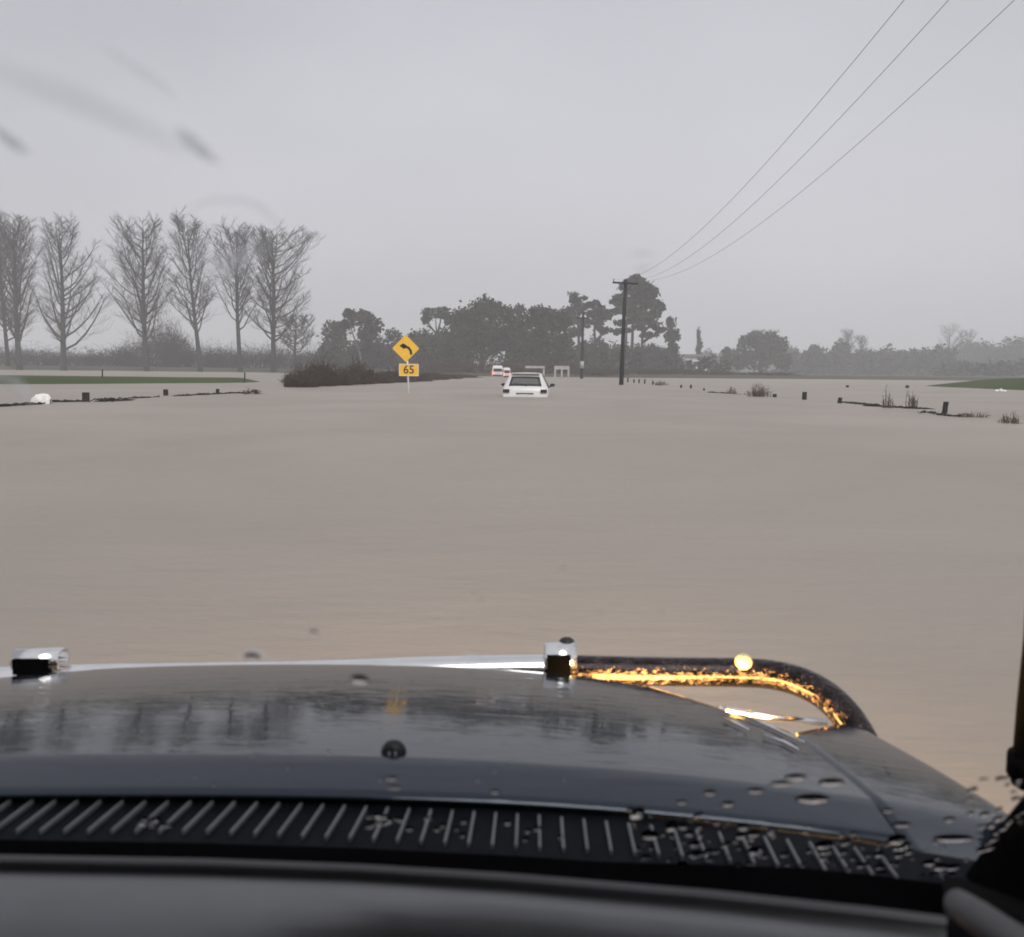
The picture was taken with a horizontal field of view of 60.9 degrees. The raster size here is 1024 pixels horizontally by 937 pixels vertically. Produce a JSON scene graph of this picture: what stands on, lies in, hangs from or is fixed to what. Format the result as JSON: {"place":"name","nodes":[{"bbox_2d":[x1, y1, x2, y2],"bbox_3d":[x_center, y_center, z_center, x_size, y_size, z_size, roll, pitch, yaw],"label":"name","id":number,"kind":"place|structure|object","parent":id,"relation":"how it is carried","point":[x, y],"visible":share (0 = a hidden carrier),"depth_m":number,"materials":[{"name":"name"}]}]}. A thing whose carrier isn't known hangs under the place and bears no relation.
{"place":"outdoors","nodes":[
{"label":"outdoors","id":0,"kind":"place"},
{"bbox_2d":[0,370,1023,848],"bbox_3d":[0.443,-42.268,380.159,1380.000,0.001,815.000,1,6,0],"label":"water","id":1,"kind":"structure","parent":0,"point":[868,560],"depth_m":5.27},
{"bbox_2d":[0,402,44,406],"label":"floating debris","id":2,"kind":"object","parent":1,"relation":"on","point":[20,404],"visible":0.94,"depth_m":20.67,"materials":[{"name":"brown wood"}]},
{"bbox_2d":[31,393,51,403],"bbox_3d":[-11.725,-1.732,21.673,0.518,0.279,0.340,3,7,21],"label":"white sack","id":3,"kind":"object","parent":1,"relation":"on","point":[43,398],"visible":0.89,"depth_m":21.57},
{"bbox_2d":[89,397,134,401],"bbox_3d":[-10.916,-1.867,23.671,0.479,0.146,1.696,2,7,11],"label":"floating debris","id":4,"kind":"object","parent":1,"relation":"on","point":[108,399],"visible":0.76,"depth_m":23.54,"materials":[{"name":"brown wood"}]},
{"bbox_2d":[173,392,245,395],"bbox_3d":[-10.480,-2.583,30.166,0.639,0.104,4.634,2,7,11],"label":"floating debris","id":5,"kind":"object","parent":1,"relation":"on","point":[218,393],"visible":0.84,"depth_m":29.91,"materials":[{"name":"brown wood"}]},
{"bbox_2d":[277,363,321,386],"bbox_3d":[-10.404,-4.531,42.906,2.340,1.553,2.748,1,6,0],"label":"roadside scrub","id":6,"kind":"object","parent":1,"relation":"on","point":[304,377],"visible":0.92,"depth_m":42.49,"materials":[{"name":"brown plant"}]},
{"bbox_2d":[300,351,340,385],"bbox_3d":[-10.181,-5.157,45.685,2.488,2.173,3.383,1,6,0],"label":"roadside scrub","id":7,"kind":"object","parent":1,"relation":"on","point":[328,373],"visible":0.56,"depth_m":45.32,"materials":[{"name":"brown plant"}]},
{"bbox_2d":[324,363,362,385],"bbox_3d":[-9.692,-5.201,48.760,2.648,1.582,4.290,1,6,0],"label":"roadside scrub","id":8,"kind":"object","parent":1,"relation":"on","point":[345,378],"visible":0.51,"depth_m":48.24,"materials":[{"name":"brown plant"}]},
{"bbox_2d":[341,356,379,384],"bbox_3d":[-9.395,-5.816,52.473,2.587,1.975,4.976,2,7,9],"label":"roadside scrub","id":9,"kind":"object","parent":1,"relation":"on","point":[367,376],"visible":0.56,"depth_m":51.64,"materials":[{"name":"brown plant"}]},
{"bbox_2d":[370,367,399,383],"bbox_3d":[-8.830,-5.949,56.666,2.950,1.311,6.237,1,6,0],"label":"roadside scrub","id":10,"kind":"object","parent":1,"relation":"on","point":[383,378],"visible":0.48,"depth_m":55.72,"materials":[{"name":"brown plant"}]},
{"bbox_2d":[383,367,417,382],"bbox_3d":[-8.154,-6.581,61.655,3.289,1.461,6.537,1,6,0],"label":"roadside scrub","id":11,"kind":"object","parent":1,"relation":"on","point":[401,379],"visible":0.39,"depth_m":60.20,"materials":[{"name":"brown plant"}]},
{"bbox_2d":[414,372,434,381],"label":"roadside scrub","id":12,"kind":"object","parent":1,"relation":"on","point":[422,377],"visible":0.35,"depth_m":66.18,"materials":[{"name":"brown plant"}]},
{"bbox_2d":[422,371,452,379],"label":"roadside scrub","id":13,"kind":"object","parent":1,"relation":"on","point":[438,376],"visible":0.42,"depth_m":76.62,"materials":[{"name":"brown plant"}]},
{"bbox_2d":[491,365,502,376],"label":"parked van","id":14,"kind":"object","parent":1,"relation":"on","point":[496,370],"visible":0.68,"depth_m":109.17,"materials":[{"name":"white"}]},
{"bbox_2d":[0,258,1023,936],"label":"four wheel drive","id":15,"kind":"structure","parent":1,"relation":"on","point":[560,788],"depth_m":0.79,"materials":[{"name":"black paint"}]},
{"bbox_2d":[501,372,554,396],"bbox_3d":[0.585,-2.991,32.698,2.045,1.233,3.840,1,7,4],"label":"hatchback","id":16,"kind":"object","parent":1,"relation":"on","point":[523,384],"visible":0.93,"depth_m":31.05,"materials":[{"name":"white metal"}]},
{"bbox_2d":[745,382,771,396],"bbox_3d":[9.870,-3.046,34.687,1.173,0.870,0.754,1,6,0],"label":"drowned plant","id":17,"kind":"object","parent":1,"relation":"in","point":[760,393],"visible":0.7,"depth_m":34.62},
{"bbox_2d":[881,384,893,407],"bbox_3d":[10.652,-1.935,24.634,0.362,0.942,0.590,5,8,37],"label":"drowned plant","id":18,"kind":"object","parent":1,"relation":"in","point":[887,404],"visible":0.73,"depth_m":24.62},
{"bbox_2d":[863,404,931,408],"bbox_3d":[10.956,-1.783,25.085,0.618,0.095,2.597,-2,7,-21],"label":"floating debris","id":19,"kind":"object","parent":1,"relation":"on","point":[878,405],"visible":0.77,"depth_m":24.77,"materials":[{"name":"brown wood"}]},
{"bbox_2d":[905,393,918,407],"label":"drowned plant","id":20,"kind":"object","parent":1,"relation":"in","point":[913,404],"visible":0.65,"depth_m":24.46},
{"bbox_2d":[920,410,962,416],"bbox_3d":[10.225,-1.329,21.043,0.520,0.100,2.585,1,7,6],"label":"floating debris","id":21,"kind":"object","parent":1,"relation":"on","point":[930,412],"visible":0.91,"depth_m":20.66,"materials":[{"name":"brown wood"}]},
{"bbox_2d":[998,411,1018,423],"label":"drowned plant","id":22,"kind":"object","parent":1,"relation":"in","point":[1013,420],"visible":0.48,"depth_m":17.49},
{"bbox_2d":[0,364,1023,389],"bbox_3d":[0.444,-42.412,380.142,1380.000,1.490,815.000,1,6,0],"label":"ground","id":23,"kind":"structure","parent":0,"point":[1000,382],"depth_m":123.07,"materials":[{"name":"green plant"}]},
{"bbox_2d":[0,216,30,365],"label":"poplar tree","id":24,"kind":"object","parent":23,"relation":"on","point":[7,354],"visible":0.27,"depth_m":152.90,"materials":[{"name":"grey plant"}]},
{"bbox_2d":[0,340,34,364],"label":"bare shrub","id":25,"kind":"object","parent":23,"relation":"on","point":[2,353],"visible":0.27,"depth_m":167.75,"materials":[{"name":"grey plant"}]},
{"bbox_2d":[0,212,46,369],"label":"poplar tree","id":26,"kind":"object","parent":23,"relation":"on","point":[16,285],"visible":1,"depth_m":147.12,"materials":[{"name":"grey plant"}]},
{"bbox_2d":[0,340,79,365],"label":"bare shrub","id":27,"kind":"object","parent":23,"relation":"on","point":[34,360],"visible":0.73,"depth_m":164.88,"materials":[{"name":"grey plant"}]},
{"bbox_2d":[25,211,116,370],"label":"poplar tree","id":28,"kind":"object","parent":23,"relation":"on","point":[62,328],"visible":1,"depth_m":145.20,"materials":[{"name":"grey plant"}]},
{"bbox_2d":[41,345,103,365],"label":"bare shrub","id":29,"kind":"object","parent":23,"relation":"on","point":[74,360],"visible":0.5,"depth_m":168.53,"materials":[{"name":"grey plant"}]},
{"bbox_2d":[73,344,150,366],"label":"bare shrub","id":30,"kind":"object","parent":23,"relation":"on","point":[99,359],"visible":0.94,"depth_m":163.06,"materials":[{"name":"grey plant"}]},
{"bbox_2d":[108,329,160,366],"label":"bare shrub","id":31,"kind":"object","parent":23,"relation":"on","point":[137,352],"visible":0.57,"depth_m":167.42,"materials":[{"name":"grey plant"}]},
{"bbox_2d":[92,210,178,370],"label":"poplar tree","id":32,"kind":"object","parent":23,"relation":"on","point":[143,314],"visible":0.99,"depth_m":146.83,"materials":[{"name":"grey plant"}]},
{"bbox_2d":[137,300,187,366],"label":"bare shrub","id":33,"kind":"object","parent":23,"relation":"on","point":[152,340],"visible":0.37,"depth_m":173.18,"materials":[{"name":"grey plant"}]},
{"bbox_2d":[151,317,196,366],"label":"bare shrub","id":34,"kind":"object","parent":23,"relation":"on","point":[175,357],"visible":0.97,"depth_m":162.65,"materials":[{"name":"grey plant"}]},
{"bbox_2d":[140,205,222,371],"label":"poplar tree","id":35,"kind":"object","parent":23,"relation":"on","point":[193,300],"visible":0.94,"depth_m":148.85,"materials":[{"name":"grey plant"}]},
{"bbox_2d":[180,337,224,366],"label":"bare shrub","id":36,"kind":"object","parent":23,"relation":"on","point":[202,357],"visible":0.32,"depth_m":169.22,"materials":[{"name":"grey plant"}]},
{"bbox_2d":[193,338,249,367],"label":"bare shrub","id":37,"kind":"object","parent":23,"relation":"on","point":[224,360],"visible":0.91,"depth_m":163.40,"materials":[{"name":"grey plant"}]},
{"bbox_2d":[202,216,263,371],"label":"poplar tree","id":38,"kind":"object","parent":23,"relation":"on","point":[238,279],"visible":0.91,"depth_m":147.97,"materials":[{"name":"grey plant"}]},
{"bbox_2d":[229,339,287,367],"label":"bare shrub","id":39,"kind":"object","parent":23,"relation":"on","point":[253,359],"visible":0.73,"depth_m":165.23,"materials":[{"name":"grey plant"}]},
{"bbox_2d":[240,222,326,371],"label":"poplar tree","id":40,"kind":"object","parent":23,"relation":"on","point":[272,284],"visible":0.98,"depth_m":145.72,"materials":[{"name":"grey plant"}]},
{"bbox_2d":[260,335,308,367],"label":"bare shrub","id":41,"kind":"object","parent":23,"relation":"on","point":[286,364],"visible":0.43,"depth_m":168.86,"materials":[{"name":"grey plant"}]},
{"bbox_2d":[275,312,315,369],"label":"bare tree","id":42,"kind":"object","parent":23,"relation":"on","point":[296,335],"visible":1,"depth_m":144.22,"materials":[{"name":"grey plant"}]},
{"bbox_2d":[287,342,339,367],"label":"bare shrub","id":43,"kind":"object","parent":23,"relation":"on","point":[303,360],"visible":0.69,"depth_m":157.07,"materials":[{"name":"grey plant"}]},
{"bbox_2d":[313,348,352,368],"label":"shelter tree","id":44,"kind":"object","parent":23,"relation":"on","point":[343,361],"visible":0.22,"depth_m":169.61,"materials":[{"name":"green plant"}]},
{"bbox_2d":[316,319,354,368],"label":"shelter tree","id":45,"kind":"object","parent":23,"relation":"on","point":[336,344],"visible":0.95,"depth_m":157.11,"materials":[{"name":"green plant"}]},
{"bbox_2d":[342,308,384,368],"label":"leaning tree","id":46,"kind":"object","parent":23,"relation":"on","point":[366,333],"visible":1,"depth_m":155.53,"materials":[{"name":"green plant"}]},
{"bbox_2d":[347,327,402,368],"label":"shelter tree","id":47,"kind":"object","parent":23,"relation":"on","point":[382,354],"visible":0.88,"depth_m":162.37,"materials":[{"name":"green plant"}]},
{"bbox_2d":[393,335,418,393],"bbox_3d":[-4.030,-3.597,33.100,1.003,2.924,0.088,1,6,0],"label":"curve warning sign","id":48,"kind":"object","parent":23,"relation":"on","point":[405,348],"visible":1,"depth_m":32.98,"materials":[{"name":"yellow metal"}]},
{"bbox_2d":[387,331,428,370],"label":"shelter tree","id":49,"kind":"object","parent":23,"relation":"on","point":[411,360],"visible":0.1,"depth_m":173.18,"materials":[{"name":"green plant"}]},
{"bbox_2d":[407,327,453,370],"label":"shelter tree","id":50,"kind":"object","parent":23,"relation":"on","point":[428,345],"visible":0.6,"depth_m":159.67,"materials":[{"name":"green plant"}]},
{"bbox_2d":[420,306,450,370],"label":"umbrella tree","id":51,"kind":"object","parent":23,"relation":"on","point":[426,312],"visible":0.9,"depth_m":165.78,"materials":[{"name":"green plant"}]},
{"bbox_2d":[419,359,463,373],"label":"shore scrub","id":52,"kind":"object","parent":23,"relation":"on","point":[431,369],"visible":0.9,"depth_m":124.13,"materials":[{"name":"green plant"}]},
{"bbox_2d":[3,346,928,374],"bbox_3d":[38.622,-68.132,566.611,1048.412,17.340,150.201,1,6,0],"label":"distant woods","id":53,"kind":"object","parent":23,"relation":"on","point":[771,368],"visible":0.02,"depth_m":520.19,"materials":[{"name":"grey plant"}]},
{"bbox_2d":[439,293,522,371],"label":"macrocarpa tree","id":54,"kind":"object","parent":23,"relation":"on","point":[474,330],"visible":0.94,"depth_m":151.72,"materials":[{"name":"green plant"}]},
{"bbox_2d":[458,352,511,373],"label":"shore scrub","id":55,"kind":"object","parent":23,"relation":"on","point":[480,366],"visible":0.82,"depth_m":124.50,"materials":[{"name":"green plant"}]},
{"bbox_2d":[501,302,530,358],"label":"macrocarpa tree","id":56,"kind":"object","parent":23,"relation":"on","point":[518,311],"visible":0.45,"depth_m":156.53,"materials":[{"name":"green plant"}]},
{"bbox_2d":[503,353,546,372],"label":"shore scrub","id":57,"kind":"object","parent":23,"relation":"on","point":[519,366],"visible":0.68,"depth_m":124.13,"materials":[{"name":"green plant"}]},
{"bbox_2d":[527,355,561,373],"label":"shore scrub","id":58,"kind":"object","parent":23,"relation":"on","point":[547,363],"visible":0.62,"depth_m":125.27,"materials":[{"name":"green plant"}]},
{"bbox_2d":[512,303,577,372],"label":"macrocarpa tree","id":59,"kind":"object","parent":23,"relation":"on","point":[542,320],"visible":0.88,"depth_m":149.82,"materials":[{"name":"green plant"}]},
{"bbox_2d":[554,366,569,378],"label":"sight rail","id":60,"kind":"object","parent":23,"relation":"on","point":[562,367],"visible":0.73,"depth_m":97.31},
{"bbox_2d":[546,359,585,373],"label":"shore scrub","id":61,"kind":"object","parent":23,"relation":"on","point":[572,366],"visible":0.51,"depth_m":125.47,"materials":[{"name":"green plant"}]},
{"bbox_2d":[561,291,590,358],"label":"pine tree","id":62,"kind":"object","parent":23,"relation":"on","point":[577,304],"visible":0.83,"depth_m":174.69,"materials":[{"name":"green plant"}]},
{"bbox_2d":[577,312,588,378],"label":"utility pole","id":63,"kind":"object","parent":23,"relation":"on","point":[582,354],"visible":0.89,"depth_m":100.22,"materials":[{"name":"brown wood"}]},
{"bbox_2d":[566,364,610,375],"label":"shore scrub","id":64,"kind":"object","parent":23,"relation":"on","point":[588,371],"visible":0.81,"depth_m":121.92,"materials":[{"name":"green plant"}]},
{"bbox_2d":[585,299,613,341],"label":"pine tree","id":65,"kind":"object","parent":23,"relation":"on","point":[599,314],"visible":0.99,"depth_m":173.27,"materials":[{"name":"green plant"}]},
{"bbox_2d":[575,334,640,371],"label":"shelter tree","id":66,"kind":"object","parent":23,"relation":"on","point":[596,352],"visible":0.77,"depth_m":169.03,"materials":[{"name":"green plant"}]},
{"bbox_2d":[590,365,629,375],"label":"shore scrub","id":67,"kind":"object","parent":23,"relation":"on","point":[612,372],"visible":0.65,"depth_m":122.02,"materials":[{"name":"green plant"}]},
{"bbox_2d":[611,317,630,352],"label":"pine tree","id":68,"kind":"object","parent":23,"relation":"on","point":[616,331],"visible":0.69,"depth_m":171.80,"materials":[{"name":"green plant"}]},
{"bbox_2d":[613,279,637,384],"bbox_3d":[7.659,-8.964,59.581,1.749,7.848,0.401,1,6,0],"label":"utility pole","id":69,"kind":"object","parent":23,"relation":"on","point":[622,355],"visible":0.98,"depth_m":59.45,"materials":[{"name":"brown wood"}]},
{"bbox_2d":[626,0,903,278],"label":"power line","id":70,"kind":"object","parent":69,"relation":"attached to","point":[801,122],"visible":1,"depth_m":19.61,"materials":[{"name":"metal"}]},
{"bbox_2d":[639,1,947,279],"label":"power line","id":71,"kind":"object","parent":69,"relation":"attached to","point":[828,129],"visible":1,"depth_m":20.25,"materials":[{"name":"metal"}]},
{"bbox_2d":[639,0,1013,280],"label":"power line","id":72,"kind":"object","parent":69,"relation":"attached to","point":[866,136],"visible":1,"depth_m":20.24,"materials":[{"name":"metal"}]},
{"bbox_2d":[609,342,660,372],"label":"shelter tree","id":73,"kind":"object","parent":23,"relation":"on","point":[647,362],"visible":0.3,"depth_m":183.06,"materials":[{"name":"green plant"}]},
{"bbox_2d":[609,273,665,365],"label":"pine tree","id":74,"kind":"object","parent":23,"relation":"on","point":[647,291],"visible":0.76,"depth_m":168.52,"materials":[{"name":"green plant"}]},
{"bbox_2d":[618,365,671,374],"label":"shore scrub","id":75,"kind":"object","parent":23,"relation":"on","point":[647,371],"visible":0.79,"depth_m":128.13,"materials":[{"name":"green plant"}]},
{"bbox_2d":[630,299,668,371],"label":"pine tree","id":76,"kind":"object","parent":23,"relation":"on","point":[647,318],"visible":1,"depth_m":167.57,"materials":[{"name":"green plant"}]},
{"bbox_2d":[636,343,683,368],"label":"shelter tree","id":77,"kind":"object","parent":23,"relation":"on","point":[657,353],"visible":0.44,"depth_m":185.95,"materials":[{"name":"green plant"}]},
{"bbox_2d":[663,316,682,370],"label":"cypress tree","id":78,"kind":"object","parent":23,"relation":"on","point":[671,339],"visible":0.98,"depth_m":182.47,"materials":[{"name":"green plant"}]},
{"bbox_2d":[648,365,702,374],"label":"shore scrub","id":79,"kind":"object","parent":23,"relation":"on","point":[676,371],"visible":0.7,"depth_m":132.22,"materials":[{"name":"green plant"}]},
{"bbox_2d":[682,354,701,369],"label":"farm building","id":80,"kind":"structure","parent":23,"relation":"on","point":[693,357],"depth_m":205.91,"materials":[{"name":"grey metal"}]},
{"bbox_2d":[653,353,731,373],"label":"shelter tree","id":81,"kind":"object","parent":23,"relation":"on","point":[707,363],"visible":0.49,"depth_m":185.28,"materials":[{"name":"green plant"}]},
{"bbox_2d":[695,327,703,355],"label":"cypress tree","id":82,"kind":"object","parent":23,"relation":"on","point":[698,348],"visible":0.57,"depth_m":237.14,"materials":[{"name":"green plant"}]},
{"bbox_2d":[690,369,746,374],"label":"shore scrub","id":83,"kind":"object","parent":23,"relation":"on","point":[718,373],"visible":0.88,"depth_m":134.08,"materials":[{"name":"green plant"}]},
{"bbox_2d":[713,348,740,372],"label":"tree","id":84,"kind":"object","parent":23,"relation":"on","point":[717,358],"visible":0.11,"depth_m":375.70,"materials":[{"name":"grey plant"}]},
{"bbox_2d":[720,330,793,371],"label":"round tree","id":85,"kind":"object","parent":23,"relation":"on","point":[773,353],"visible":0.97,"depth_m":240.43,"materials":[{"name":"green plant"}]},
{"bbox_2d":[736,370,804,375],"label":"shore scrub","id":86,"kind":"object","parent":23,"relation":"on","point":[772,373],"visible":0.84,"depth_m":135.72,"materials":[{"name":"green plant"}]},
{"bbox_2d":[770,346,798,372],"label":"tree","id":87,"kind":"object","parent":23,"relation":"on","point":[791,349],"visible":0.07,"depth_m":355.76,"materials":[{"name":"grey plant"}]},
{"bbox_2d":[783,349,804,373],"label":"tree","id":88,"kind":"object","parent":23,"relation":"on","point":[793,366],"visible":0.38,"depth_m":304.97,"materials":[{"name":"grey plant"}]},
{"bbox_2d":[795,347,830,373],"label":"tree","id":89,"kind":"object","parent":23,"relation":"on","point":[812,361],"visible":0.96,"depth_m":296.33,"materials":[{"name":"grey plant"}]},
{"bbox_2d":[809,344,839,373],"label":"tree","id":90,"kind":"object","parent":23,"relation":"on","point":[814,346],"visible":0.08,"depth_m":305.51,"materials":[{"name":"grey plant"}]},
{"bbox_2d":[826,349,850,373],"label":"tree","id":91,"kind":"object","parent":23,"relation":"on","point":[838,368],"visible":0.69,"depth_m":305.55,"materials":[{"name":"grey plant"}]},
{"bbox_2d":[826,338,853,374],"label":"tree","id":92,"kind":"object","parent":23,"relation":"on","point":[845,347],"visible":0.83,"depth_m":305.85,"materials":[{"name":"grey plant"}]},
{"bbox_2d":[838,328,858,353],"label":"bare tree","id":93,"kind":"object","parent":23,"relation":"on","point":[846,335],"visible":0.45,"depth_m":326.13,"materials":[{"name":"grey plant"}]},
{"bbox_2d":[852,334,874,352],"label":"bare tree","id":94,"kind":"object","parent":23,"relation":"on","point":[862,343],"visible":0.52,"depth_m":336.28,"materials":[{"name":"grey plant"}]},
{"bbox_2d":[852,348,886,374],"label":"tree","id":95,"kind":"object","parent":23,"relation":"on","point":[867,364],"visible":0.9,"depth_m":305.61,"materials":[{"name":"grey plant"}]},
{"bbox_2d":[879,343,913,374],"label":"tree","id":96,"kind":"object","parent":23,"relation":"on","point":[897,356],"visible":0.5,"depth_m":305.92,"materials":[{"name":"grey plant"}]},
{"bbox_2d":[901,347,935,374],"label":"tree","id":97,"kind":"object","parent":23,"relation":"on","point":[918,361],"visible":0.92,"depth_m":304.99,"materials":[{"name":"grey plant"}]},
{"bbox_2d":[923,343,958,374],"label":"tree","id":98,"kind":"object","parent":23,"relation":"on","point":[946,354],"visible":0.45,"depth_m":304.61,"materials":[{"name":"grey plant"}]},
{"bbox_2d":[938,321,968,360],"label":"bare tree","id":99,"kind":"object","parent":23,"relation":"on","point":[948,343],"visible":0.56,"depth_m":385.31,"materials":[{"name":"grey plant"}]},
{"bbox_2d":[956,328,978,360],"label":"bare tree","id":100,"kind":"object","parent":23,"relation":"on","point":[967,341],"visible":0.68,"depth_m":395.10,"materials":[{"name":"grey plant"}]},
{"bbox_2d":[954,337,995,375],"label":"tree","id":101,"kind":"object","parent":23,"relation":"on","point":[974,351],"visible":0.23,"depth_m":394.46,"materials":[{"name":"grey plant"}]},
{"bbox_2d":[972,336,1023,375],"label":"tree","id":102,"kind":"object","parent":23,"relation":"on","point":[1014,350],"visible":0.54,"depth_m":372.44,"materials":[{"name":"grey plant"}]},
{"bbox_2d":[0,0,1023,371],"label":"sky","id":103,"kind":"structure","parent":0,"point":[530,153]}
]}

